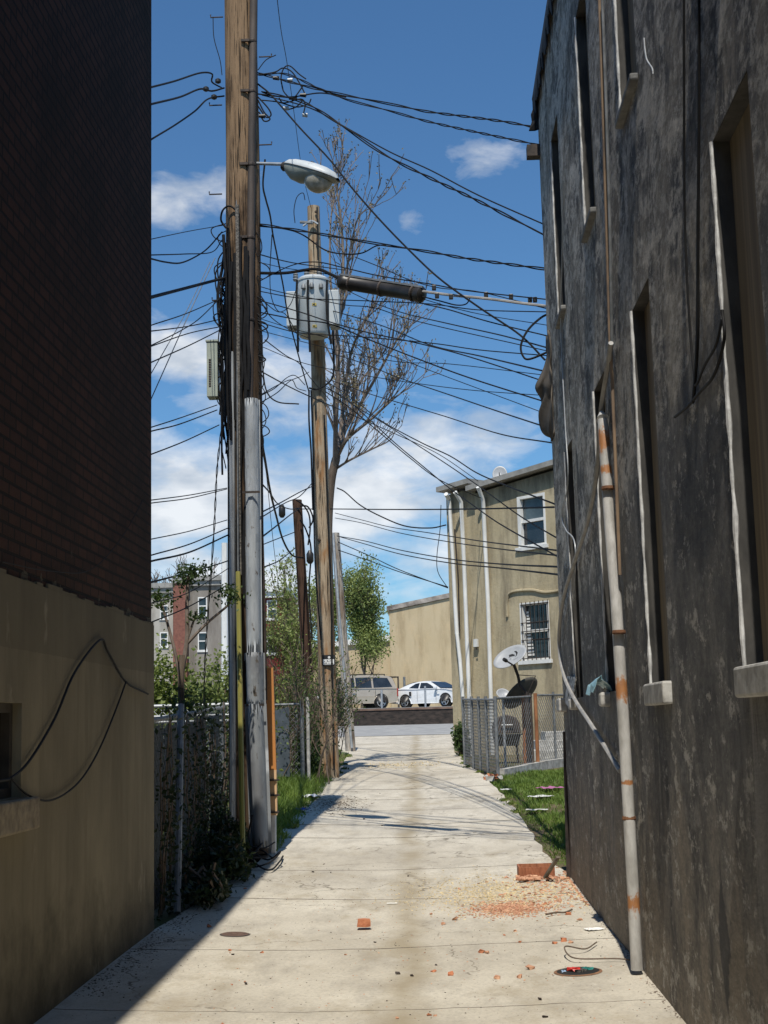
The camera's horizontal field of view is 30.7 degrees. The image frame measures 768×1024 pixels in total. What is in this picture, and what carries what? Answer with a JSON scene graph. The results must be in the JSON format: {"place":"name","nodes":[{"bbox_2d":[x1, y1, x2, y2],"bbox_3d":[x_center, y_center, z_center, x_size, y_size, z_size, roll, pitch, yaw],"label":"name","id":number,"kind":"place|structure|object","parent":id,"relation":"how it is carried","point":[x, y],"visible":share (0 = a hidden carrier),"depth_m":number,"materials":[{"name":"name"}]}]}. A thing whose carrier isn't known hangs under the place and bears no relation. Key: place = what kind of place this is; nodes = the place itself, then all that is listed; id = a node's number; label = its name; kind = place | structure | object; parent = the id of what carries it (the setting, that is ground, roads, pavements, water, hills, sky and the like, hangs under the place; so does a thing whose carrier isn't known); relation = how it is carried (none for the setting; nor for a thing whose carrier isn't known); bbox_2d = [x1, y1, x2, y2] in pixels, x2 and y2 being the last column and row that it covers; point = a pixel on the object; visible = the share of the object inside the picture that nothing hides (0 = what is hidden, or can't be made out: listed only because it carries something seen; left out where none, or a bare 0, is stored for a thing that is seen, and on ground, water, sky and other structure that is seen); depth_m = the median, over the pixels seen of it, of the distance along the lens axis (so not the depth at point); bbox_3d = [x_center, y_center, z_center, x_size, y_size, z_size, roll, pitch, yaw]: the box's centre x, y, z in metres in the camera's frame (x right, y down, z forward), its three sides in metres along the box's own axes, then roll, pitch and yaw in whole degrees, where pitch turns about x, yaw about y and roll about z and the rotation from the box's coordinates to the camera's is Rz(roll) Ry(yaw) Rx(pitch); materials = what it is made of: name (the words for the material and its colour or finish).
{"place":"outdoors","nodes":[
{"label":"outdoors","id":0,"kind":"place"},
{"bbox_2d":[163,766,333,850],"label":"grass","id":1,"kind":"structure","parent":0,"point":[293,788],"depth_m":20.93,"materials":[{"name":"plant"}]},
{"bbox_2d":[151,0,552,640],"label":"sky","id":2,"kind":"structure","parent":0,"point":[479,58],"materials":[{"name":"blue"}]},
{"bbox_2d":[34,734,685,1023],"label":"alley pavement","id":3,"kind":"structure","parent":0,"point":[457,818],"depth_m":10.25,"materials":[{"name":"concrete"}]},
{"bbox_2d":[74,901,217,996],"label":"leaf litter","id":4,"kind":"object","parent":3,"relation":"on","point":[139,953],"visible":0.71,"depth_m":9.47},
{"bbox_2d":[174,703,183,913],"bbox_3d":[-1.796,2.554,12.280,0.060,1.758,1.162,0,-9,-6],"label":"leaning post","id":5,"kind":"object","parent":3,"relation":"on","point":[178,836],"visible":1,"depth_m":12.20,"materials":[{"name":"metal"}]},
{"bbox_2d":[171,862,236,909],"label":"weeds","id":6,"kind":"object","parent":3,"relation":"on","point":[204,885],"visible":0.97,"depth_m":11.94,"materials":[{"name":"green plant"}]},
{"bbox_2d":[332,532,355,750],"bbox_3d":[-1.151,3.755,39.867,0.583,6.409,0.481,-2,-9,2],"label":"utility pole","id":7,"kind":"object","parent":3,"relation":"on","point":[349,736],"visible":0.81,"depth_m":39.87,"materials":[{"name":"silver metal"}]},
{"bbox_2d":[357,862,590,922],"bbox_3d":[0.572,3.413,12.702,2.287,0.126,4.706,-2,-9,2],"label":"brick rubble","id":8,"kind":"object","parent":3,"relation":"on","point":[502,891],"visible":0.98,"depth_m":12.42,"materials":[{"name":"brick"}]},
{"bbox_2d":[439,892,571,921],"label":"brick dust","id":9,"kind":"object","parent":3,"relation":"on","point":[507,907],"visible":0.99,"depth_m":11.47,"materials":[{"name":"brick"}]},
{"bbox_2d":[477,867,588,909],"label":"brick crumbs","id":10,"kind":"object","parent":3,"relation":"on","point":[563,887],"visible":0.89,"depth_m":12.45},
{"bbox_2d":[517,863,554,877],"bbox_3d":[1.448,3.430,13.357,0.340,0.120,0.316,-2,-9,2],"label":"brick","id":11,"kind":"object","parent":3,"relation":"on","point":[539,869],"visible":0.57,"depth_m":13.21,"materials":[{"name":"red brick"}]},
{"bbox_2d":[154,709,565,928],"bbox_3d":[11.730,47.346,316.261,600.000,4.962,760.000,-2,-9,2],"label":"ground","id":12,"kind":"structure","parent":0,"point":[165,918],"depth_m":17.62,"materials":[{"name":"green plant"}]},
{"bbox_2d":[0,0,153,1023],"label":"brick rowhouse","id":13,"kind":"structure","parent":12,"relation":"on","point":[76,887],"depth_m":8.75,"materials":[{"name":"beige paint"}]},
{"bbox_2d":[0,703,12,798],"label":"window","id":14,"kind":"structure","parent":13,"relation":"in","point":[6,709],"depth_m":7.39,"materials":[{"name":"black glass"}]},
{"bbox_2d":[11,682,126,801],"bbox_3d":[-1.864,1.356,8.517,0.010,0.729,2.686,-2,-9,2],"label":"wall cable","id":15,"kind":"object","parent":13,"relation":"attached to","point":[53,799],"depth_m":8.69,"materials":[{"name":"black rubber"}]},
{"bbox_2d":[0,638,148,781],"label":"wall cable","id":16,"kind":"object","parent":13,"relation":"attached to","point":[58,710],"depth_m":8.30,"materials":[{"name":"black rubber"}]},
{"bbox_2d":[151,583,172,693],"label":"grey rowhouse","id":17,"kind":"structure","parent":12,"relation":"on","point":[160,625],"depth_m":100.58,"materials":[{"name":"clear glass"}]},
{"bbox_2d":[171,579,188,692],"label":"brick stack","id":18,"kind":"object","parent":12,"relation":"on","point":[179,628],"visible":0.18,"depth_m":99.95,"materials":[{"name":"brick"}]},
{"bbox_2d":[154,616,206,770],"bbox_3d":[-3.432,3.099,20.901,2.022,3.161,1.303,-5,-9,19],"label":"shrub","id":19,"kind":"object","parent":12,"relation":"on","point":[161,685],"visible":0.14,"depth_m":20.95,"materials":[{"name":"green plant"}]},
{"bbox_2d":[154,702,224,913],"bbox_3d":[-1.928,2.947,14.136,0.048,2.132,6.160,-1,-9,-1],"label":"slatted fence","id":20,"kind":"object","parent":12,"relation":"on","point":[158,739],"visible":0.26,"depth_m":12.95,"materials":[{"name":"metal"}]},
{"bbox_2d":[154,682,229,920],"bbox_3d":[-1.849,2.824,14.215,0.423,2.341,6.188,-1,-9,-1],"label":"climbing vine","id":21,"kind":"object","parent":20,"relation":"attached to","point":[198,828],"visible":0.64,"depth_m":13.24,"materials":[{"name":"green plant"}]},
{"bbox_2d":[171,636,228,795],"bbox_3d":[-2.541,3.293,20.613,1.285,3.136,1.453,-8,-11,38],"label":"shrub","id":22,"kind":"object","parent":12,"relation":"on","point":[215,696],"visible":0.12,"depth_m":20.62,"materials":[{"name":"green plant"}]},
{"bbox_2d":[151,558,250,722],"bbox_3d":[-1.956,2.076,14.545,1.084,3.220,0.717,-5,-9,22],"label":"pruned sapling","id":23,"kind":"object","parent":12,"relation":"on","point":[190,573],"visible":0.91,"depth_m":14.65,"materials":[{"name":"green plant"}]},
{"bbox_2d":[186,575,220,695],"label":"grey rowhouse","id":24,"kind":"structure","parent":12,"relation":"on","point":[213,634],"depth_m":100.44,"materials":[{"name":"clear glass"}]},
{"bbox_2d":[192,831,256,883],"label":"weeds","id":25,"kind":"object","parent":12,"relation":"on","point":[229,854],"visible":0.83,"depth_m":13.43,"materials":[{"name":"green plant"}]},
{"bbox_2d":[200,804,251,857],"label":"weeds","id":26,"kind":"object","parent":12,"relation":"on","point":[228,827],"visible":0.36,"depth_m":14.80,"materials":[{"name":"green plant"}]},
{"bbox_2d":[203,0,310,870],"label":"utility pole","id":27,"kind":"object","parent":12,"relation":"on","point":[241,342],"visible":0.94,"depth_m":15.96,"materials":[{"name":"brown wood"}]},
{"bbox_2d":[203,431,220,704],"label":"overhead wire","id":28,"kind":"object","parent":27,"relation":"attached to","point":[211,561],"visible":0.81,"depth_m":15.98,"materials":[{"name":"black rubber"}]},
{"bbox_2d":[235,200,244,851],"bbox_3d":[-1.595,-0.456,15.294,0.066,8.415,1.151,0,-9,-7],"label":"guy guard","id":29,"kind":"object","parent":27,"relation":"attached to","point":[240,721],"visible":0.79,"depth_m":14.91,"materials":[{"name":"yellow plastic"}]},
{"bbox_2d":[266,668,278,853],"bbox_3d":[-1.253,2.807,15.726,0.153,2.102,0.148,-2,-9,2],"label":"guy guard","id":30,"kind":"object","parent":27,"relation":"attached to","point":[271,729],"visible":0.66,"depth_m":15.71,"materials":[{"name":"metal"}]},
{"bbox_2d":[262,159,309,391],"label":"overhead wire","id":31,"kind":"object","parent":27,"relation":"attached to","point":[279,265],"visible":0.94,"depth_m":20.64,"materials":[{"name":"black rubber"}]},
{"bbox_2d":[256,159,339,192],"bbox_3d":[-1.023,-3.898,16.142,1.085,0.555,0.348,-5,-9,20],"label":"street light","id":32,"kind":"object","parent":27,"relation":"attached to","point":[313,177],"visible":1,"depth_m":15.95,"materials":[{"name":"metal"}]},
{"bbox_2d":[284,163,338,183],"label":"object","id":33,"kind":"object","parent":32,"relation":"in","point":[295,173],"depth_m":15.99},
{"bbox_2d":[257,72,529,127],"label":"overhead wire","id":34,"kind":"object","parent":27,"relation":"attached to","point":[429,111],"visible":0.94,"depth_m":15.54,"materials":[{"name":"black rubber"}]},
{"bbox_2d":[257,72,537,143],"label":"overhead wire","id":35,"kind":"object","parent":27,"relation":"attached to","point":[432,122],"visible":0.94,"depth_m":15.46,"materials":[{"name":"black rubber"}]},
{"bbox_2d":[260,300,537,379],"bbox_3d":[0.123,-1.870,15.166,3.785,1.626,0.081,-7,-10,34],"label":"overhead wire","id":36,"kind":"object","parent":27,"relation":"attached to","point":[403,339],"visible":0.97,"depth_m":15.14,"materials":[{"name":"black rubber"}]},
{"bbox_2d":[261,312,540,400],"bbox_3d":[0.123,-1.697,15.141,3.779,1.687,0.086,-7,-10,34],"label":"overhead wire","id":37,"kind":"object","parent":27,"relation":"attached to","point":[407,355],"visible":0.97,"depth_m":15.07,"materials":[{"name":"black rubber"}]},
{"bbox_2d":[259,223,543,270],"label":"overhead wire","id":38,"kind":"object","parent":27,"relation":"attached to","point":[423,250],"visible":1,"depth_m":15.28,"materials":[{"name":"black rubber"}]},
{"bbox_2d":[258,83,545,360],"bbox_3d":[0.064,-3.314,15.373,3.720,4.051,0.056,-8,-11,35],"label":"overhead wire","id":39,"kind":"object","parent":27,"relation":"attached to","point":[404,245],"visible":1,"depth_m":15.25,"materials":[{"name":"black rubber"}]},
{"bbox_2d":[261,91,542,234],"bbox_3d":[0.133,-3.890,15.470,3.763,2.680,0.105,-7,-11,34],"label":"overhead wire","id":40,"kind":"object","parent":27,"relation":"attached to","point":[417,171],"visible":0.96,"depth_m":15.38,"materials":[{"name":"black rubber"}]},
{"bbox_2d":[262,95,541,223],"bbox_3d":[0.135,-3.928,15.477,3.764,2.524,0.084,-7,-11,34],"label":"overhead wire","id":41,"kind":"object","parent":27,"relation":"attached to","point":[412,161],"visible":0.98,"depth_m":15.32,"materials":[{"name":"black rubber"}]},
{"bbox_2d":[260,261,545,299],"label":"overhead wire","id":42,"kind":"object","parent":27,"relation":"attached to","point":[405,280],"visible":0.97,"depth_m":15.25,"materials":[{"name":"black rubber"}]},
{"bbox_2d":[337,273,536,302],"bbox_3d":[0.457,-2.448,15.007,2.330,0.668,0.492,-6,-10,26],"label":"splice case","id":43,"kind":"object","parent":42,"relation":"hanging from","point":[386,288],"visible":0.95,"depth_m":15.25,"materials":[{"name":"black plastic"}]},
{"bbox_2d":[422,290,545,307],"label":"overhead wire","id":44,"kind":"object","parent":43,"relation":"attached to","point":[488,298],"visible":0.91,"depth_m":14.51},
{"bbox_2d":[260,286,545,350],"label":"overhead wire","id":45,"kind":"object","parent":27,"relation":"attached to","point":[406,318],"visible":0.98,"depth_m":15.14,"materials":[{"name":"black rubber"}]},
{"bbox_2d":[261,322,545,355],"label":"overhead wire","id":46,"kind":"object","parent":27,"relation":"attached to","point":[404,340],"visible":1,"depth_m":15.10,"materials":[{"name":"black rubber"}]},
{"bbox_2d":[261,291,545,311],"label":"overhead wire","id":47,"kind":"object","parent":27,"relation":"attached to","point":[403,302],"visible":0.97,"depth_m":15.21,"materials":[{"name":"black rubber"}]},
{"bbox_2d":[326,381,554,504],"bbox_3d":[0.537,-1.254,20.044,0.456,4.328,12.257,1,-9,-13],"label":"overhead wire","id":48,"kind":"object","parent":27,"relation":"attached to","point":[451,456],"visible":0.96,"depth_m":18.88,"materials":[{"name":"black rubber"}]},
{"bbox_2d":[326,386,555,537],"bbox_3d":[0.575,-1.034,20.018,0.520,4.577,12.259,1,-9,-13],"label":"overhead wire","id":49,"kind":"object","parent":27,"relation":"attached to","point":[454,469],"visible":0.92,"depth_m":19.05,"materials":[{"name":"black rubber"}]},
{"bbox_2d":[326,388,556,556],"bbox_3d":[0.538,-0.928,19.994,0.449,4.718,12.257,1,-9,-13],"label":"overhead wire","id":50,"kind":"object","parent":27,"relation":"attached to","point":[450,488],"visible":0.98,"depth_m":18.87,"materials":[{"name":"black rubber"}]},
{"bbox_2d":[337,536,557,575],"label":"overhead wire","id":51,"kind":"object","parent":27,"relation":"attached to","point":[466,564],"visible":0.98,"depth_m":23.38,"materials":[{"name":"black rubber"}]},
{"bbox_2d":[339,536,556,567],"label":"overhead wire","id":52,"kind":"object","parent":27,"relation":"attached to","point":[550,566],"visible":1,"depth_m":23.63,"materials":[{"name":"black rubber"}]},
{"bbox_2d":[225,697,310,779],"bbox_3d":[-2.649,4.096,23.846,2.801,1.822,0.070,0,-9,-11],"label":"chain link fence","id":53,"kind":"object","parent":12,"relation":"on","point":[301,738],"visible":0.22,"depth_m":24.11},
{"bbox_2d":[275,707,289,776],"bbox_3d":[-2.409,3.944,23.866,1.613,1.200,0.104,0,-9,-11],"label":"plastic sheet","id":54,"kind":"object","parent":53,"relation":"hanging from","point":[283,759],"visible":0.11,"depth_m":23.98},
{"bbox_2d":[265,585,297,693],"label":"red rowhouse","id":55,"kind":"structure","parent":12,"relation":"on","point":[272,610],"depth_m":84.27,"materials":[{"name":"brick"}]},
{"bbox_2d":[265,547,316,683],"bbox_3d":[-2.594,3.583,35.291,2.625,5.533,2.716,-2,-9,2],"label":"young tree","id":56,"kind":"object","parent":12,"relation":"on","point":[284,590],"visible":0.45,"depth_m":35.17,"materials":[{"name":"green plant"}]},
{"bbox_2d":[266,586,317,759],"bbox_3d":[-2.104,3.845,33.169,1.792,4.338,2.249,-9,-11,40],"label":"young tree","id":57,"kind":"object","parent":12,"relation":"on","point":[273,638],"visible":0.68,"depth_m":32.99,"materials":[{"name":"green plant"}]},
{"bbox_2d":[274,652,319,773],"bbox_3d":[-1.941,3.810,26.227,1.999,2.299,2.574,-2,-9,2],"label":"brush","id":58,"kind":"object","parent":12,"relation":"on","point":[297,690],"visible":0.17,"depth_m":25.74,"materials":[{"name":"green plant"}]},
{"bbox_2d":[279,499,314,731],"bbox_3d":[-1.751,2.587,28.897,0.740,5.785,0.492,-2,-9,2],"label":"utility pole","id":59,"kind":"object","parent":12,"relation":"on","point":[305,620],"visible":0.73,"depth_m":29.08,"materials":[{"name":"brown wood"}]},
{"bbox_2d":[330,506,554,509],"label":"overhead wire","id":60,"kind":"object","parent":59,"relation":"attached to","point":[455,508],"visible":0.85,"depth_m":19.49,"materials":[{"name":"black rubber"}]},
{"bbox_2d":[290,727,324,777],"bbox_3d":[-1.371,4.402,24.902,0.675,1.292,1.004,-2,-9,2],"label":"ivy","id":61,"kind":"object","parent":12,"relation":"on","point":[315,757],"visible":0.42,"depth_m":24.78,"materials":[{"name":"green plant"}]},
{"bbox_2d":[269,654,369,756],"bbox_3d":[-1.588,3.921,27.871,2.450,2.475,2.612,1,-9,-13],"label":"brush","id":62,"kind":"object","parent":12,"relation":"on","point":[352,707],"visible":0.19,"depth_m":27.34,"materials":[{"name":"green plant"}]},
{"bbox_2d":[300,205,339,777],"bbox_3d":[-1.176,-0.453,26.380,0.631,11.121,0.439,-2,-9,2],"label":"utility pole","id":63,"kind":"object","parent":12,"relation":"on","point":[323,579],"visible":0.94,"depth_m":26.17,"materials":[{"name":"brown wood"}]},
{"bbox_2d":[286,271,340,351],"bbox_3d":[-1.330,-3.773,26.446,0.990,1.708,0.766,-2,-9,2],"label":"transformer","id":64,"kind":"object","parent":63,"relation":"attached to","point":[316,286],"visible":0.81,"depth_m":26.21,"materials":[{"name":"grey paint"}]},
{"bbox_2d":[333,311,541,370],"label":"overhead wire","id":65,"kind":"object","parent":64,"relation":"attached to","point":[449,349],"visible":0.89,"depth_m":19.06,"materials":[{"name":"black rubber"}]},
{"bbox_2d":[275,665,365,783],"bbox_3d":[-1.578,3.694,24.321,2.274,2.051,2.381,-5,-9,22],"label":"brush","id":66,"kind":"object","parent":12,"relation":"on","point":[336,701],"visible":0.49,"depth_m":24.41,"materials":[{"name":"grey plant"}]},
{"bbox_2d":[297,575,347,677],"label":"leafy tree","id":67,"kind":"object","parent":12,"relation":"on","point":[335,622],"visible":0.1,"depth_m":80.48,"materials":[{"name":"green plant"}]},
{"bbox_2d":[267,633,386,771],"bbox_3d":[-1.286,3.617,26.695,2.225,2.739,2.414,-4,-9,14],"label":"brush","id":68,"kind":"object","parent":12,"relation":"on","point":[286,680],"visible":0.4,"depth_m":26.73,"materials":[{"name":"green plant"}]},
{"bbox_2d":[294,636,390,708],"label":"annex","id":69,"kind":"object","parent":12,"relation":"on","point":[385,669],"visible":0.07,"depth_m":90.05,"materials":[{"name":"white paint"}]},
{"bbox_2d":[333,548,394,707],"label":"leafy tree","id":70,"kind":"object","parent":12,"relation":"on","point":[363,617],"visible":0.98,"depth_m":78.89,"materials":[{"name":"green plant"}]},
{"bbox_2d":[294,707,452,725],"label":"retaining wall","id":71,"kind":"structure","parent":12,"relation":"on","point":[407,716],"depth_m":68.28,"materials":[{"name":"brick"}]},
{"bbox_2d":[309,119,446,604],"bbox_3d":[-0.172,-1.717,30.892,3.156,14.386,3.953,-2,-9,2],"label":"bare tree","id":72,"kind":"object","parent":12,"relation":"on","point":[340,440],"visible":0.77,"depth_m":30.75,"materials":[{"name":"brown plant"}]},
{"bbox_2d":[386,593,452,707],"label":"beige warehouse","id":73,"kind":"structure","parent":12,"relation":"on","point":[420,633],"depth_m":89.75,"materials":[{"name":"paint"}]},
{"bbox_2d":[450,719,470,756],"bbox_3d":[1.867,5.566,33.813,0.544,1.149,0.743,-2,-9,2],"label":"shrub","id":74,"kind":"object","parent":12,"relation":"on","point":[457,734],"visible":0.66,"depth_m":33.72,"materials":[{"name":"green plant"}]},
{"bbox_2d":[436,459,563,755],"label":"beige rowhouse","id":75,"kind":"structure","parent":12,"relation":"on","point":[494,612],"depth_m":35.18,"materials":[{"name":"paint"}]},
{"bbox_2d":[515,492,548,550],"bbox_3d":[3.671,0.255,34.689,0.180,1.370,1.050,6,-12,-42],"label":"window","id":76,"kind":"structure","parent":75,"relation":"in","point":[537,516],"depth_m":34.75,"materials":[{"name":"white glass"}]},
{"bbox_2d":[518,599,552,664],"bbox_3d":[3.716,2.949,34.304,0.180,1.533,1.080,6,-12,-42],"label":"window","id":77,"kind":"structure","parent":75,"relation":"in","point":[534,616],"depth_m":34.33,"materials":[{"name":"white glass"}]},
{"bbox_2d":[492,715,521,762],"bbox_3d":[2.735,4.821,29.784,0.848,1.021,0.540,-2,-9,2],"label":"barbecue grill","id":78,"kind":"object","parent":12,"relation":"on","point":[508,733],"visible":0.42,"depth_m":29.61,"materials":[{"name":"black metal"}]},
{"bbox_2d":[461,692,563,774],"bbox_3d":[2.368,4.543,28.005,2.162,1.809,6.048,-6,-10,25],"label":"chain link fence","id":79,"kind":"object","parent":12,"relation":"on","point":[485,738],"visible":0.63,"depth_m":26.65,"materials":[{"name":"metal"}]},
{"bbox_2d":[493,645,535,762],"bbox_3d":[2.596,3.741,27.012,0.806,2.370,0.630,1,-9,-17],"label":"satellite dish","id":80,"kind":"object","parent":12,"relation":"on","point":[513,655],"visible":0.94,"depth_m":27.21,"materials":[{"name":"grey metal"}]},
{"bbox_2d":[504,677,536,763],"bbox_3d":[2.715,4.131,27.555,0.742,1.746,0.432,3,-10,-25],"label":"satellite dish","id":81,"kind":"object","parent":12,"relation":"on","point":[516,690],"visible":0.75,"depth_m":27.53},
{"bbox_2d":[499,758,563,775],"bbox_3d":[3.107,4.890,26.971,0.160,0.269,4.778,-6,-10,25],"label":"stone edging","id":82,"kind":"object","parent":12,"relation":"on","point":[549,764],"visible":0.55,"depth_m":26.29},
{"bbox_2d":[522,731,562,760],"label":"entrance steps","id":83,"kind":"structure","parent":12,"relation":"on","point":[552,748],"depth_m":31.16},
{"bbox_2d":[526,0,767,1023],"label":"rendered rowhouse","id":84,"kind":"structure","parent":12,"relation":"on","point":[664,629],"depth_m":7.29,"materials":[{"name":"paint"}]},
{"bbox_2d":[535,330,554,441],"bbox_3d":[1.617,-1.229,13.710,0.145,1.088,0.397,1,-9,-18],"label":"tarpaulin","id":85,"kind":"object","parent":84,"relation":"attached to","point":[543,388],"visible":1,"depth_m":13.69,"materials":[{"name":"plastic"}]},
{"bbox_2d":[550,116,565,328],"bbox_3d":[1.570,-2.585,12.508,0.117,1.795,0.631,-2,-9,2],"label":"boarded window","id":86,"kind":"structure","parent":84,"relation":"in","point":[554,155],"depth_m":12.82,"materials":[{"name":"brown wood"}]},
{"bbox_2d":[560,180,575,599],"bbox_3d":[1.576,-0.967,12.219,0.012,3.491,1.420,-2,-9,2],"label":"wall cable","id":87,"kind":"object","parent":84,"relation":"attached to","point":[563,388],"depth_m":12.15,"materials":[{"name":"metal"}]},
{"bbox_2d":[564,439,582,709],"bbox_3d":[1.637,0.550,12.061,0.142,2.280,0.650,-2,-9,2],"label":"boarded window","id":88,"kind":"structure","parent":84,"relation":"in","point":[570,505],"depth_m":12.31,"materials":[{"name":"brown wood"}]},
{"bbox_2d":[574,0,595,242],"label":"boarded window","id":89,"kind":"structure","parent":84,"relation":"in","point":[581,44],"depth_m":10.54,"materials":[{"name":"brown wood"}]},
{"bbox_2d":[557,341,620,772],"bbox_3d":[1.556,0.604,10.952,0.033,2.720,4.636,-2,-9,2],"label":"wall cable","id":90,"kind":"object","parent":84,"relation":"attached to","point":[576,555],"depth_m":10.33,"materials":[{"name":"plastic"}]},
{"bbox_2d":[592,372,615,706],"bbox_3d":[1.580,0.204,9.780,0.197,2.280,0.670,-2,-9,2],"label":"boarded window","id":91,"kind":"structure","parent":84,"relation":"in","point":[603,697],"depth_m":10.01,"materials":[{"name":"brown wood"}]},
{"bbox_2d":[613,0,637,128],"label":"boarded window","id":92,"kind":"structure","parent":84,"relation":"in","point":[627,75],"depth_m":8.46,"materials":[{"name":"brown wood"}]},
{"bbox_2d":[630,279,672,705],"bbox_3d":[1.514,-0.095,7.741,0.177,2.300,0.683,-2,-9,2],"label":"boarded window","id":93,"kind":"structure","parent":84,"relation":"in","point":[658,691],"depth_m":8.03,"materials":[{"name":"brown wood"}]},
{"bbox_2d":[691,0,700,403],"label":"wall cable","id":94,"kind":"object","parent":84,"relation":"attached to","point":[698,196],"depth_m":6.08,"materials":[{"name":"black rubber"}]},
{"bbox_2d":[674,309,725,417],"bbox_3d":[1.390,-0.619,6.216,0.014,0.224,1.211,-2,-9,2],"label":"wall cable","id":95,"kind":"object","parent":84,"relation":"attached to","point":[705,386],"depth_m":5.78,"materials":[{"name":"black rubber"}]},
{"bbox_2d":[683,0,721,385],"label":"wall cable","id":96,"kind":"object","parent":84,"relation":"attached to","point":[687,284],"depth_m":6.34,"materials":[{"name":"black rubber"}]},
{"bbox_2d":[709,71,767,697],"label":"boarded window","id":97,"kind":"structure","parent":84,"relation":"in","point":[745,371],"depth_m":5.59,"materials":[{"name":"brown wood"}]},
{"bbox_2d":[338,724,453,736],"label":"street","id":98,"kind":"structure","parent":0,"point":[414,729],"depth_m":59.87,"materials":[{"name":"asphalt"}]},
{"bbox_2d":[221,543,227,701],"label":"light mast","id":99,"kind":"object","parent":98,"relation":"on","point":[224,613],"visible":0.65,"depth_m":60.24,"materials":[{"name":"metal"}]},
{"bbox_2d":[358,706,452,708],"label":"parking lot","id":100,"kind":"structure","parent":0,"point":[405,707],"depth_m":68.79,"materials":[{"name":"asphalt"}]},
{"bbox_2d":[317,674,398,707],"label":"suv","id":101,"kind":"object","parent":100,"relation":"on","point":[376,685],"visible":0.39,"depth_m":72.35,"materials":[{"name":"beige metal"}]},
{"bbox_2d":[391,681,452,706],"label":"coupe","id":102,"kind":"object","parent":100,"relation":"on","point":[411,694],"visible":0.62,"depth_m":72.45,"materials":[{"name":"white paint"}]},
{"bbox_2d":[486,767,565,868],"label":"grass","id":103,"kind":"structure","parent":0,"point":[527,782],"depth_m":20.63,"materials":[{"name":"plant"}]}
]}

